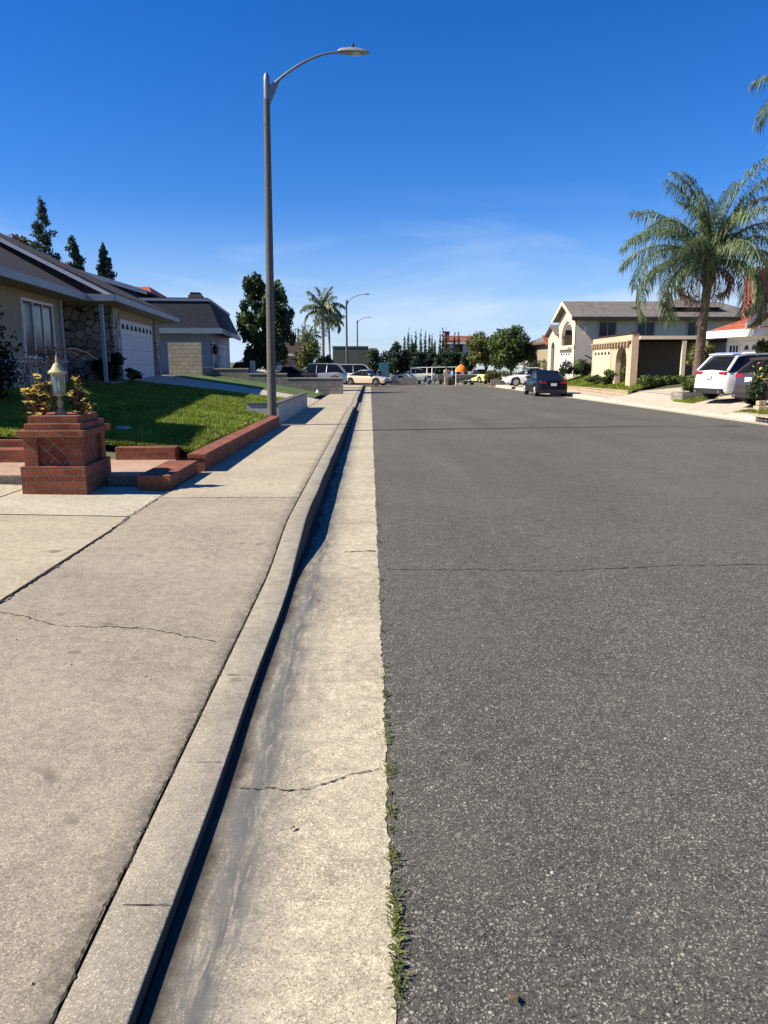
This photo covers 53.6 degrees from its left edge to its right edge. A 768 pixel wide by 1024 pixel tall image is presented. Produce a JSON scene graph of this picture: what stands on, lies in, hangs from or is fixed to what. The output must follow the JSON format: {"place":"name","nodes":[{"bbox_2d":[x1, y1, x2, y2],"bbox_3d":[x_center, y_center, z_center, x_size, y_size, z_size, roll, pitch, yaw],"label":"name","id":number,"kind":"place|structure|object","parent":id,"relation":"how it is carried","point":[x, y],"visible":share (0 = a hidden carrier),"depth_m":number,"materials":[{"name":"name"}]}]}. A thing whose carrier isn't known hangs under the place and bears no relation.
{"place":"outdoors","nodes":[
{"label":"outdoors","id":0,"kind":"place"},
{"bbox_2d":[0,484,21,496],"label":"driveway","id":1,"kind":"structure","parent":0,"point":[5,489],"depth_m":8.61,"materials":[{"name":"concrete"}]},
{"bbox_2d":[0,489,128,602],"bbox_3d":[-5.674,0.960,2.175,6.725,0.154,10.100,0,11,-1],"label":"driveway","id":2,"kind":"structure","parent":0,"point":[32,547],"depth_m":6.20,"materials":[{"name":"concrete"}]},
{"bbox_2d":[0,486,168,515],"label":"driveway","id":3,"kind":"structure","parent":0,"point":[113,501],"depth_m":7.85,"materials":[{"name":"concrete"}]},
{"bbox_2d":[0,459,177,486],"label":"garden path","id":4,"kind":"structure","parent":0,"point":[125,473],"depth_m":9.34,"materials":[{"name":"concrete"}]},
{"bbox_2d":[0,379,285,451],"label":"lawn","id":5,"kind":"structure","parent":0,"point":[187,451],"depth_m":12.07,"materials":[{"name":"green plant"}]},
{"bbox_2d":[0,305,25,399],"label":"bush","id":6,"kind":"object","parent":5,"relation":"on","point":[7,368],"visible":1,"depth_m":15.23,"materials":[{"name":"green plant"}]},
{"bbox_2d":[14,346,97,429],"bbox_3d":[-4.613,-1.602,10.715,1.223,1.447,0.419,0,11,-1],"label":"climbing vine","id":7,"kind":"object","parent":5,"relation":"on","point":[39,363],"visible":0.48,"depth_m":10.63,"materials":[{"name":"brown plant"}]},
{"bbox_2d":[91,351,126,380],"bbox_3d":[-9.046,-4.752,25.146,1.194,1.139,1.011,0,11,-1],"label":"shrub","id":8,"kind":"object","parent":5,"relation":"on","point":[114,364],"visible":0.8,"depth_m":24.92,"materials":[{"name":"green plant"}]},
{"bbox_2d":[48,379,184,392],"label":"grass","id":9,"kind":"structure","parent":5,"relation":"on","point":[119,385],"depth_m":23.17,"materials":[{"name":"green plant"}]},
{"bbox_2d":[124,368,143,380],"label":"shrub","id":10,"kind":"object","parent":5,"relation":"on","point":[133,374],"visible":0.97,"depth_m":26.53,"materials":[{"name":"green plant"}]},
{"bbox_2d":[0,390,358,1023],"bbox_3d":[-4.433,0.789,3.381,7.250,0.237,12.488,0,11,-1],"label":"pavement","id":11,"kind":"structure","parent":0,"point":[95,735],"depth_m":3.50,"materials":[{"name":"concrete"}]},
{"bbox_2d":[54,384,363,1023],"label":"kerb","id":12,"kind":"structure","parent":11,"relation":"on","point":[113,982],"depth_m":2.59,"materials":[{"name":"concrete"}]},
{"bbox_2d":[129,376,318,405],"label":"driveway","id":13,"kind":"structure","parent":0,"point":[171,380],"depth_m":31.53,"materials":[{"name":"concrete"}]},
{"bbox_2d":[173,375,322,397],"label":"lawn","id":14,"kind":"structure","parent":0,"point":[248,384],"depth_m":37.86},
{"bbox_2d":[160,384,361,497],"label":"pavement","id":15,"kind":"structure","parent":0,"point":[282,459],"depth_m":11.38,"materials":[{"name":"concrete"}]},
{"bbox_2d":[255,369,343,385],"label":"driveway","id":16,"kind":"structure","parent":0,"point":[261,371],"depth_m":59.86,"materials":[{"name":"concrete"}]},
{"bbox_2d":[276,366,317,376],"bbox_3d":[-6.797,-9.666,54.037,4.240,1.372,1.900,0,11,1],"label":"parked car","id":17,"kind":"object","parent":16,"relation":"on","point":[291,371],"visible":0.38,"depth_m":53.27,"materials":[{"name":"black metal"}]},
{"bbox_2d":[303,363,347,382],"bbox_3d":[-5.085,-10.290,57.004,4.740,1.746,2.050,0,11,1],"label":"parked suv","id":18,"kind":"object","parent":16,"relation":"on","point":[328,369],"visible":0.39,"depth_m":56.16,"materials":[{"name":"silver metal"}]},
{"bbox_2d":[0,362,742,820],"bbox_3d":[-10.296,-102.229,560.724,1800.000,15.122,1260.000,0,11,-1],"label":"ground","id":19,"kind":"structure","parent":0,"point":[110,450],"depth_m":38.14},
{"bbox_2d":[0,438,22,446],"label":"brick step","id":20,"kind":"object","parent":19,"relation":"on","point":[11,442],"visible":0.03,"depth_m":10.43,"materials":[{"name":"red brick"}]},
{"bbox_2d":[0,447,23,462],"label":"brick step","id":21,"kind":"object","parent":19,"relation":"on","point":[11,454],"visible":0.05,"depth_m":10.16,"materials":[{"name":"red brick"}]},
{"bbox_2d":[7,233,35,248],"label":"broad tree","id":22,"kind":"object","parent":19,"relation":"on","point":[22,239],"visible":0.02,"depth_m":69.84,"materials":[{"name":"green plant"}]},
{"bbox_2d":[29,196,62,260],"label":"pine tree","id":23,"kind":"object","parent":19,"relation":"on","point":[44,240],"visible":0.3,"depth_m":84.46,"materials":[{"name":"green plant"}]},
{"bbox_2d":[15,412,110,494],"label":"brick pillar","id":24,"kind":"structure","parent":19,"relation":"on","point":[65,454],"depth_m":8.27,"materials":[{"name":"red brick"}]},
{"bbox_2d":[20,372,54,414],"bbox_3d":[-3.828,-1.294,8.390,0.336,0.500,0.303,0,11,-1],"label":"flower plant","id":25,"kind":"object","parent":24,"relation":"on","point":[39,403],"visible":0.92,"depth_m":8.36,"materials":[{"name":"yellow plant"}]},
{"bbox_2d":[48,355,66,414],"bbox_3d":[-3.615,-1.411,8.443,0.211,0.660,0.200,0,11,-1],"label":"lantern","id":26,"kind":"object","parent":24,"relation":"on","point":[57,372],"visible":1,"depth_m":8.40,"materials":[{"name":"beige glass"}]},
{"bbox_2d":[66,375,96,414],"bbox_3d":[-3.374,-1.298,8.476,0.321,0.474,0.259,0,11,-1],"label":"flower plant","id":27,"kind":"object","parent":24,"relation":"on","point":[82,401],"visible":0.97,"depth_m":8.45,"materials":[{"name":"yellow plant"}]},
{"bbox_2d":[64,235,86,270],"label":"pine tree","id":28,"kind":"object","parent":19,"relation":"on","point":[77,258],"visible":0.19,"depth_m":87.07,"materials":[{"name":"green plant"}]},
{"bbox_2d":[0,233,179,388],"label":"stone fronted house","id":29,"kind":"structure","parent":19,"relation":"on","point":[47,300],"depth_m":23.02,"materials":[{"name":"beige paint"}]},
{"bbox_2d":[19,297,56,358],"bbox_3d":[-9.420,-4.979,20.785,0.079,1.540,2.590,-1,11,-6],"label":"window","id":30,"kind":"structure","parent":29,"relation":"in","point":[37,317],"depth_m":20.65,"materials":[{"name":"grey glass"}]},
{"bbox_2d":[120,319,153,378],"bbox_3d":[-9.661,-6.346,29.926,0.056,2.118,6.050,-1,11,-6],"label":"garage door","id":31,"kind":"structure","parent":29,"relation":"in","point":[129,343],"depth_m":29.58,"materials":[{"name":"white paint"}]},
{"bbox_2d":[95,242,117,279],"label":"pine tree","id":32,"kind":"object","parent":19,"relation":"on","point":[104,266],"visible":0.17,"depth_m":87.27,"materials":[{"name":"green plant"}]},
{"bbox_2d":[115,446,179,459],"bbox_3d":[-3.280,-0.702,10.582,0.820,0.420,0.250,0,11,-1],"label":"brick step","id":33,"kind":"object","parent":19,"relation":"on","point":[147,452],"visible":0.45,"depth_m":10.44,"materials":[{"name":"red brick"}]},
{"bbox_2d":[78,269,240,374],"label":"mansard house","id":34,"kind":"structure","parent":19,"relation":"on","point":[207,323],"depth_m":44.06,"materials":[{"name":"stone"}]},
{"bbox_2d":[218,344,226,367],"bbox_3d":[-10.958,-10.163,51.692,0.056,2.338,5.600,-1,11,-6],"label":"garage door","id":35,"kind":"structure","parent":34,"relation":"in","point":[222,357],"depth_m":51.15,"materials":[{"name":"white paint"}]},
{"bbox_2d":[137,460,197,490],"bbox_3d":[-2.638,-0.376,9.368,0.380,0.350,1.380,0,11,-1],"label":"brick edging","id":36,"kind":"object","parent":19,"relation":"on","point":[168,475],"visible":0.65,"depth_m":8.90,"materials":[{"name":"red brick"}]},
{"bbox_2d":[187,416,279,472],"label":"brick wall","id":37,"kind":"structure","parent":19,"relation":"on","point":[210,455],"depth_m":12.13,"materials":[{"name":"red brick"}]},
{"bbox_2d":[232,354,265,372],"bbox_3d":[-8.600,-9.031,47.978,2.389,1.993,2.264,0,11,-1],"label":"shrub","id":38,"kind":"object","parent":19,"relation":"on","point":[257,359],"visible":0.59,"depth_m":47.90,"materials":[{"name":"green plant"}]},
{"bbox_2d":[167,342,342,395],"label":"boundary wall","id":39,"kind":"structure","parent":19,"relation":"on","point":[184,358],"depth_m":42.14,"materials":[{"name":"concrete"}]},
{"bbox_2d":[235,271,296,370],"bbox_3d":[-7.527,-11.696,48.558,4.000,7.109,3.978,0,11,-1],"label":"magnolia tree","id":40,"kind":"object","parent":19,"relation":"on","point":[250,324],"visible":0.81,"depth_m":47.70,"materials":[{"name":"green plant"}]},
{"bbox_2d":[246,392,307,423],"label":"retaining wall","id":41,"kind":"structure","parent":19,"relation":"on","point":[290,406],"depth_m":20.54,"materials":[{"name":"concrete"}]},
{"bbox_2d":[261,342,305,370],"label":"white garage house","id":42,"kind":"structure","parent":19,"relation":"on","point":[291,349],"depth_m":72.77,"materials":[{"name":"paint"}]},
{"bbox_2d":[295,347,312,369],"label":"shrub","id":43,"kind":"object","parent":19,"relation":"on","point":[301,364],"visible":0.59,"depth_m":69.11,"materials":[{"name":"green plant"}]},
{"bbox_2d":[294,325,320,344],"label":"palm tree","id":44,"kind":"object","parent":19,"relation":"on","point":[304,335],"visible":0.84,"depth_m":73.69,"materials":[{"name":"green plant"}]},
{"bbox_2d":[303,338,321,366],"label":"shrub","id":45,"kind":"object","parent":19,"relation":"on","point":[314,352],"visible":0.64,"depth_m":69.15,"materials":[{"name":"green plant"}]},
{"bbox_2d":[263,43,368,415],"bbox_3d":[-1.592,-6.364,17.829,2.429,8.454,0.270,0,11,-1],"label":"street lamp","id":46,"kind":"object","parent":19,"relation":"on","point":[269,90],"visible":0.97,"depth_m":17.69,"materials":[{"name":"metal"}]},
{"bbox_2d":[299,286,345,356],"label":"palm tree","id":47,"kind":"object","parent":19,"relation":"on","point":[322,307],"visible":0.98,"depth_m":71.22,"materials":[{"name":"green plant"}]},
{"bbox_2d":[313,304,345,356],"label":"palm tree","id":48,"kind":"object","parent":19,"relation":"on","point":[328,327],"visible":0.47,"depth_m":75.78,"materials":[{"name":"green plant"}]},
{"bbox_2d":[332,346,367,384],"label":"olive building","id":49,"kind":"structure","parent":19,"relation":"on","point":[356,354],"depth_m":102.77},
{"bbox_2d":[334,364,372,384],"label":"parked van","id":50,"kind":"object","parent":19,"relation":"on","point":[349,369],"visible":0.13,"depth_m":73.87,"materials":[{"name":"white metal"}]},
{"bbox_2d":[345,293,369,383],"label":"street lamp","id":51,"kind":"object","parent":19,"relation":"on","point":[346,301],"visible":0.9,"depth_m":77.76,"materials":[{"name":"metal"}]},
{"bbox_2d":[366,347,379,372],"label":"clipped hedge","id":52,"kind":"object","parent":19,"relation":"on","point":[372,355],"visible":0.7,"depth_m":100.50,"materials":[{"name":"green plant"}]},
{"bbox_2d":[385,340,410,374],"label":"bushy tree","id":53,"kind":"object","parent":19,"relation":"on","point":[396,362],"visible":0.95,"depth_m":95.68,"materials":[{"name":"green plant"}]},
{"bbox_2d":[389,378,416,385],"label":"wall","id":54,"kind":"structure","parent":19,"relation":"on","point":[404,381],"depth_m":72.22,"materials":[{"name":"grey concrete"}]},
{"bbox_2d":[399,342,416,372],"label":"bushy tree","id":55,"kind":"object","parent":19,"relation":"on","point":[412,348],"visible":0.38,"depth_m":96.77,"materials":[{"name":"green plant"}]},
{"bbox_2d":[406,350,429,383],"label":"bushy tree","id":56,"kind":"object","parent":19,"relation":"on","point":[418,359],"visible":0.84,"depth_m":95.74,"materials":[{"name":"green plant"}]},
{"bbox_2d":[429,352,453,383],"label":"bushy tree","id":57,"kind":"object","parent":19,"relation":"on","point":[443,361],"visible":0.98,"depth_m":95.77,"materials":[{"name":"green plant"}]},
{"bbox_2d":[445,348,461,383],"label":"bushy tree","id":58,"kind":"object","parent":19,"relation":"on","point":[452,354],"visible":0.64,"depth_m":96.31,"materials":[{"name":"green plant"}]},
{"bbox_2d":[441,331,476,371],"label":"white far house","id":59,"kind":"structure","parent":19,"relation":"on","point":[462,342],"depth_m":107.78,"materials":[{"name":"paint"}]},
{"bbox_2d":[456,351,476,384],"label":"bushy tree","id":60,"kind":"object","parent":19,"relation":"on","point":[463,360],"visible":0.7,"depth_m":95.96,"materials":[{"name":"green plant"}]},
{"bbox_2d":[465,331,495,383],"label":"round tree","id":61,"kind":"object","parent":19,"relation":"on","point":[478,342],"visible":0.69,"depth_m":81.96,"materials":[{"name":"green plant"}]},
{"bbox_2d":[488,325,534,374],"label":"round tree","id":62,"kind":"object","parent":19,"relation":"on","point":[511,348],"visible":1,"depth_m":77.50,"materials":[{"name":"green plant"}]},
{"bbox_2d":[528,337,547,366],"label":"brown roofed house","id":63,"kind":"structure","parent":19,"relation":"on","point":[540,348],"depth_m":76.22,"materials":[{"name":"beige paint"}]},
{"bbox_2d":[567,386,631,395],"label":"lawn wall","id":64,"kind":"structure","parent":19,"relation":"on","point":[602,390],"depth_m":43.28,"materials":[{"name":"stone"}]},
{"bbox_2d":[544,297,741,376],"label":"two storey house","id":65,"kind":"structure","parent":19,"relation":"on","point":[588,321],"depth_m":55.54,"materials":[{"name":"grey paint"}]},
{"bbox_2d":[597,321,617,336],"bbox_3d":[16.276,-13.272,55.340,1.440,1.290,0.079,0,11,-1],"label":"window","id":66,"kind":"structure","parent":65,"relation":"in","point":[605,328],"depth_m":55.35,"materials":[{"name":"glass"}]},
{"bbox_2d":[636,321,655,335],"bbox_3d":[19.075,-13.282,55.390,1.440,1.290,0.079,0,11,-1],"label":"window","id":67,"kind":"structure","parent":65,"relation":"in","point":[649,329],"depth_m":55.39,"materials":[{"name":"glass"}]},
{"bbox_2d":[686,321,697,335],"bbox_3d":[22.774,-13.295,55.455,1.440,1.290,0.079,0,11,-1],"label":"window","id":68,"kind":"structure","parent":65,"relation":"in","point":[691,328],"depth_m":55.46,"materials":[{"name":"glass"}]},
{"bbox_2d":[591,332,726,386],"bbox_3d":[17.562,-8.749,45.105,8.560,3.380,9.880,1,11,3],"label":"garage arcade","id":69,"kind":"object","parent":19,"relation":"on","point":[658,355],"visible":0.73,"depth_m":47.13,"materials":[{"name":"beige paint"}]},
{"bbox_2d":[593,349,611,381],"bbox_3d":[13.505,-9.023,47.184,0.056,2.088,4.400,1,11,3],"label":"garage door","id":70,"kind":"structure","parent":69,"relation":"in","point":[602,358],"depth_m":47.12,"materials":[{"name":"beige paint"}]},
{"bbox_2d":[636,374,690,387],"bbox_3d":[14.946,-6.671,38.603,4.246,0.729,0.821,0,11,-1],"label":"hedge","id":71,"kind":"object","parent":19,"relation":"on","point":[645,380],"visible":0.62,"depth_m":38.44,"materials":[{"name":"green plant"}]},
{"bbox_2d":[618,156,767,392],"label":"palm tree","id":72,"kind":"object","parent":19,"relation":"on","point":[709,252],"visible":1,"depth_m":29.57,"materials":[{"name":"green plant"}]},
{"bbox_2d":[670,392,719,399],"bbox_3d":[12.638,-4.635,30.921,1.500,0.460,1.200,0,11,-1],"label":"block planter","id":73,"kind":"object","parent":19,"relation":"on","point":[681,395],"visible":0.31,"depth_m":30.33,"materials":[{"name":"concrete"}]},
{"bbox_2d":[680,375,695,391],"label":"shrub","id":74,"kind":"object","parent":73,"relation":"in","point":[688,385],"visible":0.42,"depth_m":30.93,"materials":[{"name":"green plant"}]},
{"bbox_2d":[706,268,767,352],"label":"red roofed house","id":75,"kind":"structure","parent":19,"relation":"on","point":[737,337],"depth_m":36.06,"materials":[{"name":"paint"}]},
{"bbox_2d":[743,341,766,352],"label":"garage door","id":76,"kind":"structure","parent":75,"relation":"in","point":[748,347],"depth_m":35.53,"materials":[{"name":"white paint"}]},
{"bbox_2d":[743,414,767,425],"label":"storm drain","id":77,"kind":"object","parent":19,"relation":"on","point":[763,418],"visible":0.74,"depth_m":22.46,"materials":[{"name":"concrete"}]},
{"bbox_2d":[747,74,767,170],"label":"palm tree","id":78,"kind":"object","parent":19,"relation":"on","point":[761,113],"visible":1,"depth_m":26.25,"materials":[{"name":"green plant"}]},
{"bbox_2d":[754,338,767,352],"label":"shrub","id":79,"kind":"object","parent":19,"relation":"on","point":[762,345],"visible":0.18,"depth_m":32.87,"materials":[{"name":"green plant"}]},
{"bbox_2d":[0,0,767,371],"label":"sky","id":80,"kind":"structure","parent":0,"point":[484,165],"materials":[{"name":"blue"}]},
{"bbox_2d":[364,385,489,385],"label":"side road","id":81,"kind":"structure","parent":0,"point":[436,385],"depth_m":73.87,"materials":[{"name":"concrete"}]},
{"bbox_2d":[392,368,436,382],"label":"parked car","id":82,"kind":"object","parent":81,"relation":"on","point":[419,374],"visible":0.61,"depth_m":78.01,"materials":[{"name":"silver metal"}]},
{"bbox_2d":[437,374,478,384],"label":"boat","id":83,"kind":"object","parent":81,"relation":"on","point":[459,377],"visible":0.74,"depth_m":75.65,"materials":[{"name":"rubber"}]},
{"bbox_2d":[465,369,494,382],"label":"parked car","id":84,"kind":"object","parent":81,"relation":"on","point":[480,373],"visible":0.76,"depth_m":81.08,"materials":[{"name":"yellow metal"}]},
{"bbox_2d":[483,369,510,380],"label":"shrub","id":85,"kind":"object","parent":81,"relation":"on","point":[496,375],"visible":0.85,"depth_m":74.58,"materials":[{"name":"green plant"}]},
{"bbox_2d":[371,382,767,1023],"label":"road","id":86,"kind":"structure","parent":0,"point":[547,644],"depth_m":3.54,"materials":[{"name":"grey asphalt"}]},
{"bbox_2d":[138,386,397,1023],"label":"gutter","id":87,"kind":"object","parent":86,"relation":"on","point":[277,921],"visible":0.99,"depth_m":2.60,"materials":[{"name":"concrete"}]},
{"bbox_2d":[347,370,391,385],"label":"parked car","id":88,"kind":"object","parent":86,"relation":"on","point":[365,377],"visible":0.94,"depth_m":67.73,"materials":[{"name":"beige metal"}]},
{"bbox_2d":[379,363,389,383],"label":"tarp screen","id":89,"kind":"object","parent":86,"relation":"on","point":[384,368],"visible":0.51,"depth_m":92.94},
{"bbox_2d":[375,503,412,1009],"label":"weeds","id":90,"kind":"object","parent":86,"relation":"on","point":[396,921],"visible":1,"depth_m":2.20,"materials":[{"name":"green plant"}]},
{"bbox_2d":[524,370,566,395],"bbox_3d":[9.480,-7.627,44.840,2.000,1.472,4.640,0,11,-1],"label":"parked sedan","id":91,"kind":"object","parent":86,"relation":"on","point":[537,382],"visible":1,"depth_m":43.30,"materials":[{"name":"blue metal"}]},
{"bbox_2d":[446,383,767,424],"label":"gutter","id":92,"kind":"object","parent":86,"relation":"on","point":[753,422],"visible":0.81,"depth_m":28.35,"materials":[{"name":"concrete"}]},
{"bbox_2d":[496,385,727,417],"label":"kerb","id":93,"kind":"structure","parent":92,"relation":"on","point":[630,403],"depth_m":33.68,"materials":[{"name":"concrete"}]},
{"bbox_2d":[503,385,756,413],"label":"pavement","id":94,"kind":"structure","parent":0,"point":[710,406],"depth_m":30.22,"materials":[{"name":"concrete"}]},
{"bbox_2d":[673,396,717,402],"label":"grass","id":95,"kind":"structure","parent":94,"relation":"on","point":[696,399],"depth_m":29.71,"materials":[{"name":"green plant"}]},
{"bbox_2d":[745,360,767,400],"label":"flowering bush","id":96,"kind":"object","parent":94,"relation":"on","point":[757,388],"visible":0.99,"depth_m":24.06,"materials":[{"name":"green plant"}]},
{"bbox_2d":[641,387,767,404],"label":"driveway","id":97,"kind":"structure","parent":0,"point":[727,397],"depth_m":34.80,"materials":[{"name":"concrete"}]},
{"bbox_2d":[693,352,767,400],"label":"parked suv","id":98,"kind":"object","parent":97,"relation":"on","point":[716,373],"visible":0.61,"depth_m":27.25,"materials":[{"name":"white metal"}]},
{"bbox_2d":[732,357,767,404],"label":"parked car","id":99,"kind":"object","parent":97,"relation":"on","point":[743,375],"visible":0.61,"depth_m":25.06,"materials":[{"name":"silver metal"}]},
{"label":"lawn","id":100,"kind":"structure","parent":0,"visible":0},
{"bbox_2d":[559,359,574,379],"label":"flowering shrub","id":101,"kind":"object","parent":100,"relation":"on","point":[566,368],"visible":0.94,"depth_m":53.68,"materials":[{"name":"green plant"}]},
{"bbox_2d":[572,359,591,376],"bbox_3d":[14.315,-10.225,54.338,1.571,1.476,2.154,10,15,41],"label":"shrub","id":102,"kind":"object","parent":100,"relation":"on","point":[586,369],"visible":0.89,"depth_m":54.12,"materials":[{"name":"green plant"}]},
{"bbox_2d":[599,368,613,384],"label":"shrub","id":103,"kind":"object","parent":100,"relation":"on","point":[608,373],"visible":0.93,"depth_m":44.52,"materials":[{"name":"green plant"}]},
{"bbox_2d":[566,375,665,390],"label":"grass","id":104,"kind":"structure","parent":100,"relation":"on","point":[580,381],"depth_m":45.35,"materials":[{"name":"green plant"}]},
{"bbox_2d":[685,339,715,366],"bbox_3d":[16.340,-7.810,39.015,1.720,2.665,1.419,-7,13,-31],"label":"shrub","id":105,"kind":"object","parent":100,"relation":"on","point":[708,351],"visible":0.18,"depth_m":38.83,"materials":[{"name":"green plant"}]},
{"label":"driveway","id":106,"kind":"structure","parent":0,"visible":0},
{"bbox_2d":[501,367,544,385],"bbox_3d":[11.726,-10.746,60.282,4.640,1.472,2.000,0,11,-1],"label":"parked sedan","id":107,"kind":"object","parent":106,"relation":"on","point":[518,379],"visible":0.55,"depth_m":59.49,"materials":[{"name":"white metal"}]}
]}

